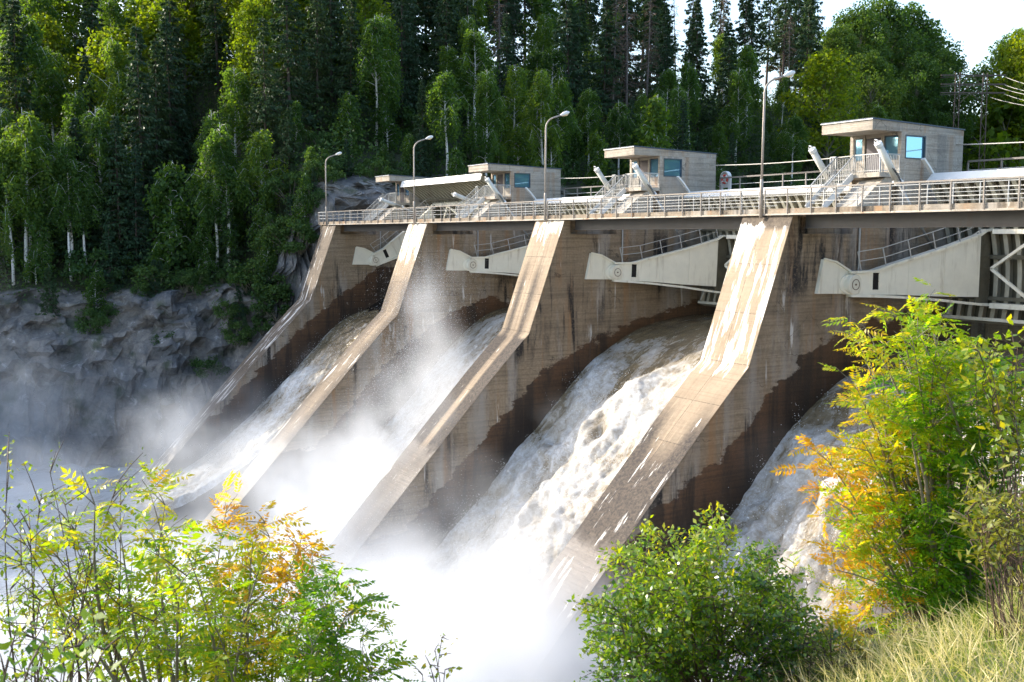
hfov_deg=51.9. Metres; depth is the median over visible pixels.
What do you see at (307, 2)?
birch tree
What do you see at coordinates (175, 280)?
bush
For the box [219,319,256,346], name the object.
bush
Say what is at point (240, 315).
young spruce
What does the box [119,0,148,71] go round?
birch tree
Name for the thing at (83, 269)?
bush
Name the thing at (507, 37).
spruce tree
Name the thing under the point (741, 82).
birch tree
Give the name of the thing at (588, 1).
spruce tree
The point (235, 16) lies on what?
maple tree
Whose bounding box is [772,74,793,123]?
birch tree
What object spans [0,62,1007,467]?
hillside
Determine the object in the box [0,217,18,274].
birch sapling
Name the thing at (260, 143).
birch tree
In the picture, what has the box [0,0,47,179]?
spruce tree
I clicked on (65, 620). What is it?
sallow bush
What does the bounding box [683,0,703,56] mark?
dead spruce
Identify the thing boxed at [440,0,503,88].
birch tree
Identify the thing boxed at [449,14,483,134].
birch tree
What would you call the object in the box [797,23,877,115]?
aspen tree
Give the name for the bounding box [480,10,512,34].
ridge spruce
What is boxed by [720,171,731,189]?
life ring stand
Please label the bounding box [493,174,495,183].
window
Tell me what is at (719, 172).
birch sapling
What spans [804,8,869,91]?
aspen tree
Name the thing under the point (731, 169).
spruce tree
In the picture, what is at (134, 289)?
bush
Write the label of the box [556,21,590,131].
spruce tree
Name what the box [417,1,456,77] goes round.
spruce tree
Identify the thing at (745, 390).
dam pier
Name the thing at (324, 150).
birch sapling
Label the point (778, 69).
dead spruce
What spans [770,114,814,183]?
birch tree
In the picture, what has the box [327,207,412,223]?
railing
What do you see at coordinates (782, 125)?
birch sapling
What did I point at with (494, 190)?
hydraulic cylinder
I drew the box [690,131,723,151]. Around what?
bush
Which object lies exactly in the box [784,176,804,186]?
bush
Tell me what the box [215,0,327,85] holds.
maple tree
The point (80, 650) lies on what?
sallow bush
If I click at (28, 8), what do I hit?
birch tree
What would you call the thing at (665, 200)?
railing
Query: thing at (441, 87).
birch tree
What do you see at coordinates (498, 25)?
dead spruce
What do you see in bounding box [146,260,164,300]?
young spruce
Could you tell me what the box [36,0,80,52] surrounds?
birch tree
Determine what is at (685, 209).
railing
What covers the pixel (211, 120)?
birch tree
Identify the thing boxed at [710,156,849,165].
cable
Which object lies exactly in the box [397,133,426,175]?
birch sapling
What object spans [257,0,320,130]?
spruce tree
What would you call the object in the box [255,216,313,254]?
bush
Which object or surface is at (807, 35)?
spruce tree
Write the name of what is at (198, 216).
bush
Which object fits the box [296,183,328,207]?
bush
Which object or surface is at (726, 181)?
life ring
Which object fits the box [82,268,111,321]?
birch sapling
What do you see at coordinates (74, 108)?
birch tree
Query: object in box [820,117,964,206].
control house
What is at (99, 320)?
bush
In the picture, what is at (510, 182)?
control house
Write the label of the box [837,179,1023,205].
railing
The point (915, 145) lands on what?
window
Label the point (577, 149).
birch sapling
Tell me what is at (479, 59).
birch tree
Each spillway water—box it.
[130,309,378,520]
[275,306,508,594]
[337,313,713,681]
[603,337,1023,681]
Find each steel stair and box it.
[363,193,388,220]
[455,185,484,217]
[589,174,626,213]
[805,155,853,207]
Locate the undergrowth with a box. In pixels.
[0,48,1015,301]
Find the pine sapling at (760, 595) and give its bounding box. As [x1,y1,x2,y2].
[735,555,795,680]
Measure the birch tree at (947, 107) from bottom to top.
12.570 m
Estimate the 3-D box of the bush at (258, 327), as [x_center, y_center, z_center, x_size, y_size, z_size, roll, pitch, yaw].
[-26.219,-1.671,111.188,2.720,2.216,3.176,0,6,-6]
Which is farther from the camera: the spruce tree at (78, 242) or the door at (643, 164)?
the spruce tree at (78, 242)
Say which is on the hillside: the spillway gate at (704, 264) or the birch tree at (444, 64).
the birch tree at (444, 64)
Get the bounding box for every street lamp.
[325,152,341,225]
[413,135,432,224]
[544,111,569,221]
[759,70,794,217]
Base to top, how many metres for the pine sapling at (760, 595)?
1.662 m
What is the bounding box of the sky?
[0,0,1023,116]
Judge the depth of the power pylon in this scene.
176.00 m
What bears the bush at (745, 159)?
on the hillside
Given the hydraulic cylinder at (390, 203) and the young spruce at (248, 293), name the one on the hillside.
the young spruce at (248, 293)
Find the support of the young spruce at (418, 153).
on the hillside
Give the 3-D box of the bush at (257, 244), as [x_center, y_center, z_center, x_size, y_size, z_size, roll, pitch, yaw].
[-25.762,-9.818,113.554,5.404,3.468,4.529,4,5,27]
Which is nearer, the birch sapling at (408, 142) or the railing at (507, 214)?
the railing at (507, 214)
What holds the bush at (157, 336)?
on the hillside
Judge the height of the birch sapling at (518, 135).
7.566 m
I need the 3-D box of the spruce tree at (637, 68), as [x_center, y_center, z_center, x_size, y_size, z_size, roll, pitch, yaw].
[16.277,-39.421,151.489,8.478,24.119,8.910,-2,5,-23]
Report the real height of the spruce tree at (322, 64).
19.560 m
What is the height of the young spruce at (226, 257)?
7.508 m
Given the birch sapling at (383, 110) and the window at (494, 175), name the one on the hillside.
the birch sapling at (383, 110)
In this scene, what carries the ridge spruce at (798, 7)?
on the hillside
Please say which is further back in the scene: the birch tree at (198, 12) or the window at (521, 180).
the birch tree at (198, 12)
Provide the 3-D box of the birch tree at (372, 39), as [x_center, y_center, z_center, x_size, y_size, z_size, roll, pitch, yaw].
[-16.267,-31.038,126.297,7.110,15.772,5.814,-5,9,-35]
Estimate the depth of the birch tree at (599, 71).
158.38 m
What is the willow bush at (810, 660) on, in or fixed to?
on the bank
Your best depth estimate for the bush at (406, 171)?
117.96 m
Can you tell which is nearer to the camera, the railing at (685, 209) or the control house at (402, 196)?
the railing at (685, 209)
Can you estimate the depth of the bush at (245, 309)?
111.56 m
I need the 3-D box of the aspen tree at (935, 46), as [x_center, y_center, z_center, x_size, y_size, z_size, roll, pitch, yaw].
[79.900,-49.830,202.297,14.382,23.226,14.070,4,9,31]
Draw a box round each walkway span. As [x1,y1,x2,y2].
[319,222,325,232]
[327,219,412,230]
[415,215,574,230]
[546,209,773,229]
[763,202,1023,227]
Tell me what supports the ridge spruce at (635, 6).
on the hillside
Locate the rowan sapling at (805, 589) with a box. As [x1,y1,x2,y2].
[762,549,828,666]
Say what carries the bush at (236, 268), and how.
on the hillside
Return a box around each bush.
[0,435,215,681]
[0,607,127,681]
[17,207,54,233]
[44,227,95,254]
[47,233,74,262]
[61,247,118,285]
[73,307,112,334]
[79,267,122,290]
[91,302,119,318]
[130,261,179,290]
[130,285,150,296]
[149,331,175,345]
[162,238,200,264]
[168,268,197,293]
[180,268,209,294]
[188,201,219,230]
[188,355,229,381]
[211,298,241,320]
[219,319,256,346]
[223,260,258,292]
[228,258,277,290]
[231,302,250,316]
[247,234,285,262]
[249,289,293,321]
[251,272,291,305]
[251,315,274,334]
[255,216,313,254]
[255,284,290,304]
[259,170,309,206]
[265,214,292,228]
[273,223,319,254]
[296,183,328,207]
[298,159,346,182]
[305,130,332,152]
[313,165,336,183]
[320,153,347,171]
[349,155,392,179]
[368,153,396,170]
[384,161,415,175]
[401,105,434,138]
[410,142,440,161]
[458,135,485,163]
[499,155,525,165]
[539,163,567,186]
[544,154,578,184]
[566,501,850,681]
[581,186,603,196]
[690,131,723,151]
[715,178,745,188]
[735,155,758,170]
[744,163,787,187]
[762,621,878,681]
[772,160,796,172]
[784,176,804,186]
[796,150,824,174]
[798,155,815,170]
[822,151,849,173]
[942,443,1023,645]
[952,95,1023,170]
[952,314,1023,603]
[962,157,997,170]
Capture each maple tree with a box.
[4,12,79,132]
[42,0,104,71]
[60,25,154,143]
[90,85,159,164]
[117,0,142,54]
[119,0,237,107]
[122,6,191,108]
[142,0,221,84]
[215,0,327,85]
[218,0,289,109]
[219,0,251,30]
[234,0,302,80]
[322,0,399,106]
[774,47,865,182]
[968,70,1023,162]
[970,27,1023,159]
[977,35,1023,153]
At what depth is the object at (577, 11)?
166.36 m
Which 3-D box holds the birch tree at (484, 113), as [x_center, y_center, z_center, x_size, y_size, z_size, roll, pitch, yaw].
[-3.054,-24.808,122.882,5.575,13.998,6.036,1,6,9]
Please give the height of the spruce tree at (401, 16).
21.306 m
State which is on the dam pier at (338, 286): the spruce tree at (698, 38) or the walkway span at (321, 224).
the walkway span at (321, 224)
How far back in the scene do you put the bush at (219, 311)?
111.09 m
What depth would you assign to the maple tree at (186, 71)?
141.12 m
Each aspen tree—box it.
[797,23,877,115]
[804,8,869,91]
[823,0,897,106]
[837,49,911,120]
[856,0,930,115]
[883,1,963,113]
[885,50,952,125]
[891,20,969,114]
[906,47,988,139]
[959,32,1016,164]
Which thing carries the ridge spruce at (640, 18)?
on the hillside
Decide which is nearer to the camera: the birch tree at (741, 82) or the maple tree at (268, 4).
the maple tree at (268, 4)
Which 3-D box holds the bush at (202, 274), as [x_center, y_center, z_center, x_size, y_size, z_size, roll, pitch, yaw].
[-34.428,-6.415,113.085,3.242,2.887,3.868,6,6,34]
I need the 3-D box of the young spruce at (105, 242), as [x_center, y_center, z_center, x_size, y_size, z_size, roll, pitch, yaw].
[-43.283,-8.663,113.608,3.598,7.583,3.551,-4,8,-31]
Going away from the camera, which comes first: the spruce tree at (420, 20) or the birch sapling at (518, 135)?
the birch sapling at (518, 135)
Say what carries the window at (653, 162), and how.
in the control house at (662, 169)
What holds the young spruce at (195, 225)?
on the hillside
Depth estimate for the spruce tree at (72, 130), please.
115.85 m
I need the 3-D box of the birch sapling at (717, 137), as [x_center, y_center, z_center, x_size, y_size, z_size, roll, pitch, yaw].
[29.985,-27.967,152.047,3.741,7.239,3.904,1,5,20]
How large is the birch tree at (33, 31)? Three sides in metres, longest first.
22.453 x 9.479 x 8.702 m
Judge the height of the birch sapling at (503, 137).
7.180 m
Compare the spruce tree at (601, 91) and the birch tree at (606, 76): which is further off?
the birch tree at (606, 76)
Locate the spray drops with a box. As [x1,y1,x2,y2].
[150,234,869,681]
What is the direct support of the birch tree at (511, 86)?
on the hillside
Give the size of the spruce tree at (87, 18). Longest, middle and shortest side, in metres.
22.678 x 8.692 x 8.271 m
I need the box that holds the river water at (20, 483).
[0,461,405,681]
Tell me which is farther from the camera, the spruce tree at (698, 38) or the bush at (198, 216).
the spruce tree at (698, 38)
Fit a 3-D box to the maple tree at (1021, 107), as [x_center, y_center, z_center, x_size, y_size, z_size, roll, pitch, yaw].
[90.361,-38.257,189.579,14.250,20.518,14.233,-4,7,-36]
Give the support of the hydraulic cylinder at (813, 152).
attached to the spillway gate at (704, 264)
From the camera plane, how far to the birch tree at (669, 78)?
148.48 m
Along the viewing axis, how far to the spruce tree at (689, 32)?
174.71 m
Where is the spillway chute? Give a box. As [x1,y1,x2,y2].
[133,298,384,536]
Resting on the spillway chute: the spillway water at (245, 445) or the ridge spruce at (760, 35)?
the spillway water at (245, 445)
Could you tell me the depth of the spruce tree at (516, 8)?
157.72 m
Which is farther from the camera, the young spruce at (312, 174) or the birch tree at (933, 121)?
the birch tree at (933, 121)
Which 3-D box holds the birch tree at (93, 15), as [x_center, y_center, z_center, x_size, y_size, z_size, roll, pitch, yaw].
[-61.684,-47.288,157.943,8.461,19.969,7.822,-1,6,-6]
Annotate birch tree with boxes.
[0,0,24,60]
[0,0,75,87]
[0,10,68,125]
[0,107,66,281]
[0,108,13,208]
[0,134,59,272]
[0,138,39,284]
[3,120,57,267]
[28,46,74,142]
[28,136,101,251]
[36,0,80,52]
[38,156,93,280]
[49,161,108,260]
[52,89,93,179]
[69,106,129,263]
[75,1,113,37]
[79,35,148,143]
[84,0,127,92]
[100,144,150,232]
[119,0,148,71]
[181,139,245,273]
[186,121,258,267]
[187,109,242,232]
[193,0,235,39]
[215,64,257,170]
[234,129,288,227]
[285,0,329,76]
[346,14,404,145]
[355,13,406,136]
[417,70,474,175]
[425,43,468,123]
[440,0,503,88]
[448,28,500,144]
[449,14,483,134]
[463,69,507,175]
[493,63,535,161]
[514,0,568,106]
[518,67,566,167]
[521,48,550,129]
[522,14,556,108]
[532,109,564,174]
[534,75,583,163]
[536,45,571,106]
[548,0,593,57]
[573,0,595,75]
[575,88,604,171]
[585,53,606,97]
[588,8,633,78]
[600,100,638,183]
[601,56,623,114]
[629,93,649,134]
[646,68,684,135]
[664,86,692,149]
[678,61,703,143]
[708,33,738,118]
[714,67,755,166]
[730,44,770,137]
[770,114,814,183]
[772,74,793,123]
[839,88,867,162]
[869,104,888,118]
[896,90,923,122]
[928,113,939,124]
[937,95,954,127]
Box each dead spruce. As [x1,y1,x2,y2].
[488,0,515,102]
[504,0,530,67]
[600,0,628,146]
[610,0,642,113]
[630,0,661,106]
[670,0,681,78]
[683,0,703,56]
[711,0,732,101]
[767,3,786,98]
[778,17,797,120]
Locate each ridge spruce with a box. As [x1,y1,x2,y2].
[416,0,437,30]
[457,0,493,69]
[480,1,519,59]
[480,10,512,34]
[512,0,536,81]
[518,5,550,41]
[522,0,562,23]
[584,0,602,74]
[588,0,598,48]
[598,2,624,37]
[599,0,649,85]
[628,0,645,93]
[628,0,659,79]
[645,0,680,54]
[677,0,710,62]
[708,0,730,92]
[733,0,769,79]
[757,0,781,101]
[765,0,801,109]
[770,0,793,80]
[773,8,799,86]
[779,0,809,111]
[791,0,807,89]
[801,0,825,62]
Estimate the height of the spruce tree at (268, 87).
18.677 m
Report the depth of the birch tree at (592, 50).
176.49 m
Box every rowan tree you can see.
[0,459,292,681]
[179,471,311,681]
[249,527,377,681]
[266,560,424,681]
[770,277,1023,654]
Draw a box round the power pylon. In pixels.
[940,73,1005,169]
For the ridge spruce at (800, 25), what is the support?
on the hillside
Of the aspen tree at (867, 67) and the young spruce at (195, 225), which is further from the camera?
the aspen tree at (867, 67)
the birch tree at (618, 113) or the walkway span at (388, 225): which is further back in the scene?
the birch tree at (618, 113)
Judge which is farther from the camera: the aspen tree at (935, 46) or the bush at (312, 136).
the aspen tree at (935, 46)
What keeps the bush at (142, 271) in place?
on the hillside
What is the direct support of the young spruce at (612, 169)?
on the hillside
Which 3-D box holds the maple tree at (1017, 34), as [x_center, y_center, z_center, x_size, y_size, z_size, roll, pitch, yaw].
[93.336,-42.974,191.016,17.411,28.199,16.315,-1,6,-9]
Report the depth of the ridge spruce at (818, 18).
207.09 m
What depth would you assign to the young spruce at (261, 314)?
111.20 m
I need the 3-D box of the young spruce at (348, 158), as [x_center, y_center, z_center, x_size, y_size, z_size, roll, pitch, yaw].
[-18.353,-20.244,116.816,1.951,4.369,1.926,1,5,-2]
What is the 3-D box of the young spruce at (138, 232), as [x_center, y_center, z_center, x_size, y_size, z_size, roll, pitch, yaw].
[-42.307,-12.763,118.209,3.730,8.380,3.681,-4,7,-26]
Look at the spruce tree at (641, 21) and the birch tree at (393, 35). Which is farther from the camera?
the spruce tree at (641, 21)
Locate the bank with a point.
(961, 679)
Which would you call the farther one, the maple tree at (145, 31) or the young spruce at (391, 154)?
the maple tree at (145, 31)
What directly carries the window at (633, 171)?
in the control house at (662, 169)
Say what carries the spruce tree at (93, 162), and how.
on the hillside
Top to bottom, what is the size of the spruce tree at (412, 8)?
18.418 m
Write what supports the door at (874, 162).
in the control house at (908, 146)
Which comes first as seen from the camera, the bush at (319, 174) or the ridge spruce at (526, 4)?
the bush at (319, 174)
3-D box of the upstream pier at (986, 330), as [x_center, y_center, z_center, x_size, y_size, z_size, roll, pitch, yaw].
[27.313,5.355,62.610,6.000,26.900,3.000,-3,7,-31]
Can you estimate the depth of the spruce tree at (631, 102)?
137.46 m
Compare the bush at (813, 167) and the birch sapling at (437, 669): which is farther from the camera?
the bush at (813, 167)
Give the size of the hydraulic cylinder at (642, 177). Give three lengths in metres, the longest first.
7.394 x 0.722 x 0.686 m
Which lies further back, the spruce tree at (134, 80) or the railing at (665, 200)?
the spruce tree at (134, 80)
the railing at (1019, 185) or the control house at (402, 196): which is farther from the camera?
the control house at (402, 196)
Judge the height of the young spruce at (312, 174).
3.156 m
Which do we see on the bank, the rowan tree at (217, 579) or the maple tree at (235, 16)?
the rowan tree at (217, 579)
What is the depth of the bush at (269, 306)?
109.86 m
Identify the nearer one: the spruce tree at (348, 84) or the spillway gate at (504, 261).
the spillway gate at (504, 261)
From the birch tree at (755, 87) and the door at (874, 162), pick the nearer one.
the door at (874, 162)
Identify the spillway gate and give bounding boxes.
[368,173,492,266]
[463,194,629,275]
[605,184,848,306]
[839,168,1023,325]
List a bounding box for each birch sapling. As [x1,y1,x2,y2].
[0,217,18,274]
[18,206,55,284]
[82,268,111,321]
[139,160,202,275]
[188,223,219,276]
[217,195,248,251]
[242,181,278,247]
[254,237,281,283]
[285,100,308,151]
[290,173,317,223]
[302,146,319,173]
[319,148,329,162]
[331,91,367,156]
[368,83,402,152]
[377,143,389,169]
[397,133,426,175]
[413,633,462,681]
[445,145,468,176]
[487,142,507,176]
[492,98,510,143]
[506,124,534,165]
[565,130,586,166]
[580,129,611,192]
[616,133,637,183]
[617,95,672,186]
[632,112,642,143]
[708,122,728,168]
[715,169,733,189]
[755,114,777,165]
[774,123,788,160]
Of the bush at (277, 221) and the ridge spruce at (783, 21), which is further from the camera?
the ridge spruce at (783, 21)
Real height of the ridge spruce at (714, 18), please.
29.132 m
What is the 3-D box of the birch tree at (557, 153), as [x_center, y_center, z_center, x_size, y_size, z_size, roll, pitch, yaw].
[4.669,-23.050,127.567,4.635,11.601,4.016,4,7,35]
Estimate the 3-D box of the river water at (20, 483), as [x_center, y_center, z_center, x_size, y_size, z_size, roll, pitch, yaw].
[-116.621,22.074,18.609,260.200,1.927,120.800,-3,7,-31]
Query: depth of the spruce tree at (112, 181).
117.38 m
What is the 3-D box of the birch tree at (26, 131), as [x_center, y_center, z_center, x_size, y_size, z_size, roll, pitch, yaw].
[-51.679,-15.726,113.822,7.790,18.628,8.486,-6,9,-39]
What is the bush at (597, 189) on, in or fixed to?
on the hillside
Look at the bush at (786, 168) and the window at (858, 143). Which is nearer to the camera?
the window at (858, 143)
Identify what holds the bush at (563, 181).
on the hillside
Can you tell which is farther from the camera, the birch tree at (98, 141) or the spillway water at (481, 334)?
the birch tree at (98, 141)
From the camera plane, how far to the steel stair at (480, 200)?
90.11 m
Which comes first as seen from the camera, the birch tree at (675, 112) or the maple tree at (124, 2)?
the birch tree at (675, 112)
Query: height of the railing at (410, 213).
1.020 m
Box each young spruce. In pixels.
[35,266,61,317]
[98,225,128,293]
[123,203,150,259]
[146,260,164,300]
[152,260,169,294]
[170,232,185,273]
[188,212,201,257]
[214,212,245,275]
[231,286,247,322]
[239,316,251,341]
[242,259,254,295]
[253,265,279,316]
[271,105,301,172]
[283,197,296,242]
[309,168,319,192]
[340,139,353,176]
[384,151,395,184]
[410,129,432,176]
[431,117,445,158]
[603,159,617,193]
[693,136,702,151]
[742,153,757,188]
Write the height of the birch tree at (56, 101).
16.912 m
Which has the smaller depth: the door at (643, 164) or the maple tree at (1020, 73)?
the door at (643, 164)
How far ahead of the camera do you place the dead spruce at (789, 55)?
184.60 m
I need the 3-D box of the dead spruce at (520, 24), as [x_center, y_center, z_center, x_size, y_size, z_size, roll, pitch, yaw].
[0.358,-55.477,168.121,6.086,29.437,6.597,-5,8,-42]
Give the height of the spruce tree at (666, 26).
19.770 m
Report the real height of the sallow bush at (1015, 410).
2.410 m
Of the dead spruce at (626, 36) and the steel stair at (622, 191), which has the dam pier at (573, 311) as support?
the steel stair at (622, 191)
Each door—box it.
[401,187,403,200]
[498,174,502,195]
[640,160,647,186]
[866,138,880,172]
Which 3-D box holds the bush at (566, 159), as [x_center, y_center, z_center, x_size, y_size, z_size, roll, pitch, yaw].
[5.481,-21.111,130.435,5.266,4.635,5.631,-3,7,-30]
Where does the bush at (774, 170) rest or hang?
on the hillside
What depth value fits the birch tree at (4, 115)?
118.20 m
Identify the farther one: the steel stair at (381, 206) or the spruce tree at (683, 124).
the spruce tree at (683, 124)
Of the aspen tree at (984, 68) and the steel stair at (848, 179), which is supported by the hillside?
the aspen tree at (984, 68)
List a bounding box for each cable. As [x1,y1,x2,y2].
[555,174,629,178]
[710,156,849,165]
[957,142,1023,144]
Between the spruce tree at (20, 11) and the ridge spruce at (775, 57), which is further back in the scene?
the ridge spruce at (775, 57)
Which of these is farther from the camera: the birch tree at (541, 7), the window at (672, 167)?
the birch tree at (541, 7)
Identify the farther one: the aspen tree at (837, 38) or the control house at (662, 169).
the aspen tree at (837, 38)
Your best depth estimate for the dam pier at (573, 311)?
67.79 m
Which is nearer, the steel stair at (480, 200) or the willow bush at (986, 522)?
the willow bush at (986, 522)
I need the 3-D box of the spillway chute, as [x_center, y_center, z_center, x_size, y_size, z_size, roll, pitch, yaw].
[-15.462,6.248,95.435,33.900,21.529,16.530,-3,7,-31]
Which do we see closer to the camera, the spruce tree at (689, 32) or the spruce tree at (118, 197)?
the spruce tree at (118, 197)
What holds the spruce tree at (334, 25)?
on the hillside
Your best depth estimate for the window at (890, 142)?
55.82 m
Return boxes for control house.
[375,174,435,219]
[468,163,561,217]
[604,145,716,213]
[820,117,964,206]
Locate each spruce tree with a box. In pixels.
[0,0,9,107]
[0,0,30,121]
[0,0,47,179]
[54,118,108,258]
[56,129,98,262]
[59,0,112,137]
[75,55,98,181]
[88,113,151,268]
[89,121,122,242]
[101,124,127,243]
[116,143,152,275]
[120,26,175,239]
[132,40,187,208]
[147,0,199,163]
[148,16,200,191]
[189,0,238,94]
[239,17,285,176]
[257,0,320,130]
[278,200,283,223]
[295,0,338,130]
[295,25,334,59]
[303,0,358,103]
[309,0,341,63]
[324,0,375,130]
[332,0,378,50]
[333,0,374,91]
[381,0,425,131]
[382,0,427,106]
[382,0,431,85]
[386,0,440,77]
[405,79,438,175]
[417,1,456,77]
[422,0,466,83]
[422,0,473,124]
[453,0,485,115]
[487,0,527,87]
[488,13,528,138]
[551,0,593,149]
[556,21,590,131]
[573,0,594,90]
[580,0,624,145]
[583,0,599,80]
[600,0,646,128]
[619,100,639,177]
[630,0,669,103]
[640,2,680,126]
[655,37,686,141]
[672,100,693,150]
[679,19,707,117]
[683,0,714,131]
[706,21,756,148]
[725,0,766,98]
[725,132,738,188]
[754,115,775,187]
[775,0,829,170]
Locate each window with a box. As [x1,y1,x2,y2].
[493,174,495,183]
[505,173,509,188]
[514,173,530,187]
[632,160,636,177]
[650,158,657,177]
[663,158,681,176]
[854,138,862,161]
[884,135,897,159]
[905,135,925,158]
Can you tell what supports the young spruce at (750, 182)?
on the hillside
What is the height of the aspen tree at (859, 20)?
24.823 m
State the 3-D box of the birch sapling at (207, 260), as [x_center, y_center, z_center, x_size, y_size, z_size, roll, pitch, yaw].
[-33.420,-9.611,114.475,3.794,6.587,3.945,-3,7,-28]
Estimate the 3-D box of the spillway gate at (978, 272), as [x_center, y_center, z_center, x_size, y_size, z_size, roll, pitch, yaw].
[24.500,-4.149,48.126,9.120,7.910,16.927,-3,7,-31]
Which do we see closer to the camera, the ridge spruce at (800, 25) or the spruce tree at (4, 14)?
the spruce tree at (4, 14)
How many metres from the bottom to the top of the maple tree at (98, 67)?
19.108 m
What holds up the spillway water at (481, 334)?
on the spillway chute
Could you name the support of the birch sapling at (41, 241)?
on the hillside
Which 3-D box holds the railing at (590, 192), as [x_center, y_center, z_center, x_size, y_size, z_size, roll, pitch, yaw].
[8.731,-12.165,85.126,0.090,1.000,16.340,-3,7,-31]
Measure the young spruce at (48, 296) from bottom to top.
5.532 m
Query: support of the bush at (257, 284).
on the hillside
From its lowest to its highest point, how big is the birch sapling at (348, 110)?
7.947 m
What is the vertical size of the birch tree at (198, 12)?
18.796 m
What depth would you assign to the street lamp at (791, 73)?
52.18 m
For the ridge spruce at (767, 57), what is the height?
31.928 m
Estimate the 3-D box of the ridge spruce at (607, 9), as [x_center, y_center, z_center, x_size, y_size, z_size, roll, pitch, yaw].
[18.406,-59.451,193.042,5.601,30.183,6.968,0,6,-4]
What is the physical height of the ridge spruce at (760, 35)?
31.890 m
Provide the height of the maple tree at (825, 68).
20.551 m
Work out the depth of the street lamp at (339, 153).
103.50 m
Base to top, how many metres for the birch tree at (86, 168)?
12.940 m
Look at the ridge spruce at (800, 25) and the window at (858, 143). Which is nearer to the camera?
the window at (858, 143)
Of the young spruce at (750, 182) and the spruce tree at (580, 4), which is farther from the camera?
the spruce tree at (580, 4)
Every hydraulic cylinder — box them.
[378,198,421,214]
[451,192,480,207]
[485,177,529,239]
[594,166,619,204]
[632,162,687,246]
[808,145,840,201]
[874,139,933,248]
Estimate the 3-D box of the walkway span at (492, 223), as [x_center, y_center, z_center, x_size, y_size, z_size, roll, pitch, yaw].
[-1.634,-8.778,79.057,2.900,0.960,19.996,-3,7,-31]
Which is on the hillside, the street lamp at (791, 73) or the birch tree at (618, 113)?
the birch tree at (618, 113)
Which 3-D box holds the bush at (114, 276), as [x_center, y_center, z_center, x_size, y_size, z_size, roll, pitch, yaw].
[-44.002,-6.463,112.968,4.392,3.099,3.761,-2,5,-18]
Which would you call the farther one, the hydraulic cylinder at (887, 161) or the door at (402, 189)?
the door at (402, 189)
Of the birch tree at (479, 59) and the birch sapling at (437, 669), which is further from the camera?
the birch tree at (479, 59)
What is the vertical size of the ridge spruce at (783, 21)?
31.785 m
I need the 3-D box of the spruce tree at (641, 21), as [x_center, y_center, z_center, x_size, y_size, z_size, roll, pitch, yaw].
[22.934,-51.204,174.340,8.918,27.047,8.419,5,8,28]
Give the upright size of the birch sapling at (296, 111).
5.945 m
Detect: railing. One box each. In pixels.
[318,212,373,223]
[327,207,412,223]
[362,208,435,220]
[415,200,543,221]
[457,201,566,217]
[547,189,759,218]
[564,184,629,197]
[600,191,777,213]
[719,169,847,189]
[764,176,1023,213]
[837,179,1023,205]
[967,157,1023,170]
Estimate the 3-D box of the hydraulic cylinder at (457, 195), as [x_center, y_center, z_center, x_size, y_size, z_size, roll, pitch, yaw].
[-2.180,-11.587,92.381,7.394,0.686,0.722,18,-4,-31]
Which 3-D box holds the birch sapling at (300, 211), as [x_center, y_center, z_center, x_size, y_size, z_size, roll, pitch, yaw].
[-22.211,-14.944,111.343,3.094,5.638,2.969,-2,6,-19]
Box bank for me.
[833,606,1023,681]
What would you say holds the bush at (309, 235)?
on the hillside
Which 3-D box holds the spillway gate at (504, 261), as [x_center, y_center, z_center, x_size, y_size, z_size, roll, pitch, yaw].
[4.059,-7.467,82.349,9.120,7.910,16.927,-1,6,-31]
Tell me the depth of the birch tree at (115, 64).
126.24 m
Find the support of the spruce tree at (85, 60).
on the hillside
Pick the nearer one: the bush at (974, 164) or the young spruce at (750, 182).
the young spruce at (750, 182)
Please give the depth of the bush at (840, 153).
163.26 m
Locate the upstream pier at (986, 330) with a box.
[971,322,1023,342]
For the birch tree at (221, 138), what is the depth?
113.79 m
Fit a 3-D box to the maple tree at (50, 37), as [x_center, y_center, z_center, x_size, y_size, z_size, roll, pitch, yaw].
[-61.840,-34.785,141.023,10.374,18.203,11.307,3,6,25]
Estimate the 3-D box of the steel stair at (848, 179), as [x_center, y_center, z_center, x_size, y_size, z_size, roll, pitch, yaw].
[16.912,-8.412,56.037,2.351,2.925,1.250,-3,7,-31]
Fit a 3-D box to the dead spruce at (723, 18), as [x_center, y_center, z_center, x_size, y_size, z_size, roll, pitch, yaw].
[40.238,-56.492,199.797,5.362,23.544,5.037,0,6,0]
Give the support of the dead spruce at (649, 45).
on the hillside
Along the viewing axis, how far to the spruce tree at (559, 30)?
142.28 m
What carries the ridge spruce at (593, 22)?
on the hillside
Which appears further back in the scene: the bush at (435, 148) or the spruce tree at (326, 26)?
the spruce tree at (326, 26)
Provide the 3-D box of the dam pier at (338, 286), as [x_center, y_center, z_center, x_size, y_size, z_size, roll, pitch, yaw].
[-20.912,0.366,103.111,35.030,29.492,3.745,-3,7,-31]
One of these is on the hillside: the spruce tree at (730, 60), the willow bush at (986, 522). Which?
the spruce tree at (730, 60)
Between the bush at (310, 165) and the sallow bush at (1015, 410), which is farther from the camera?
the bush at (310, 165)
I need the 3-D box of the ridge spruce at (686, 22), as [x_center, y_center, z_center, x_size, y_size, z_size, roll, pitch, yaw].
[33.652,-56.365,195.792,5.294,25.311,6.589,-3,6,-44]
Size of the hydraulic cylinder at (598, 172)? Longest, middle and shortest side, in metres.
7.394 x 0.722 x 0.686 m
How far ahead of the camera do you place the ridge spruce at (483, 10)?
165.42 m
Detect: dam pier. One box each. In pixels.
[131,225,401,501]
[184,187,535,555]
[270,176,715,641]
[469,158,971,681]
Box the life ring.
[721,174,727,183]

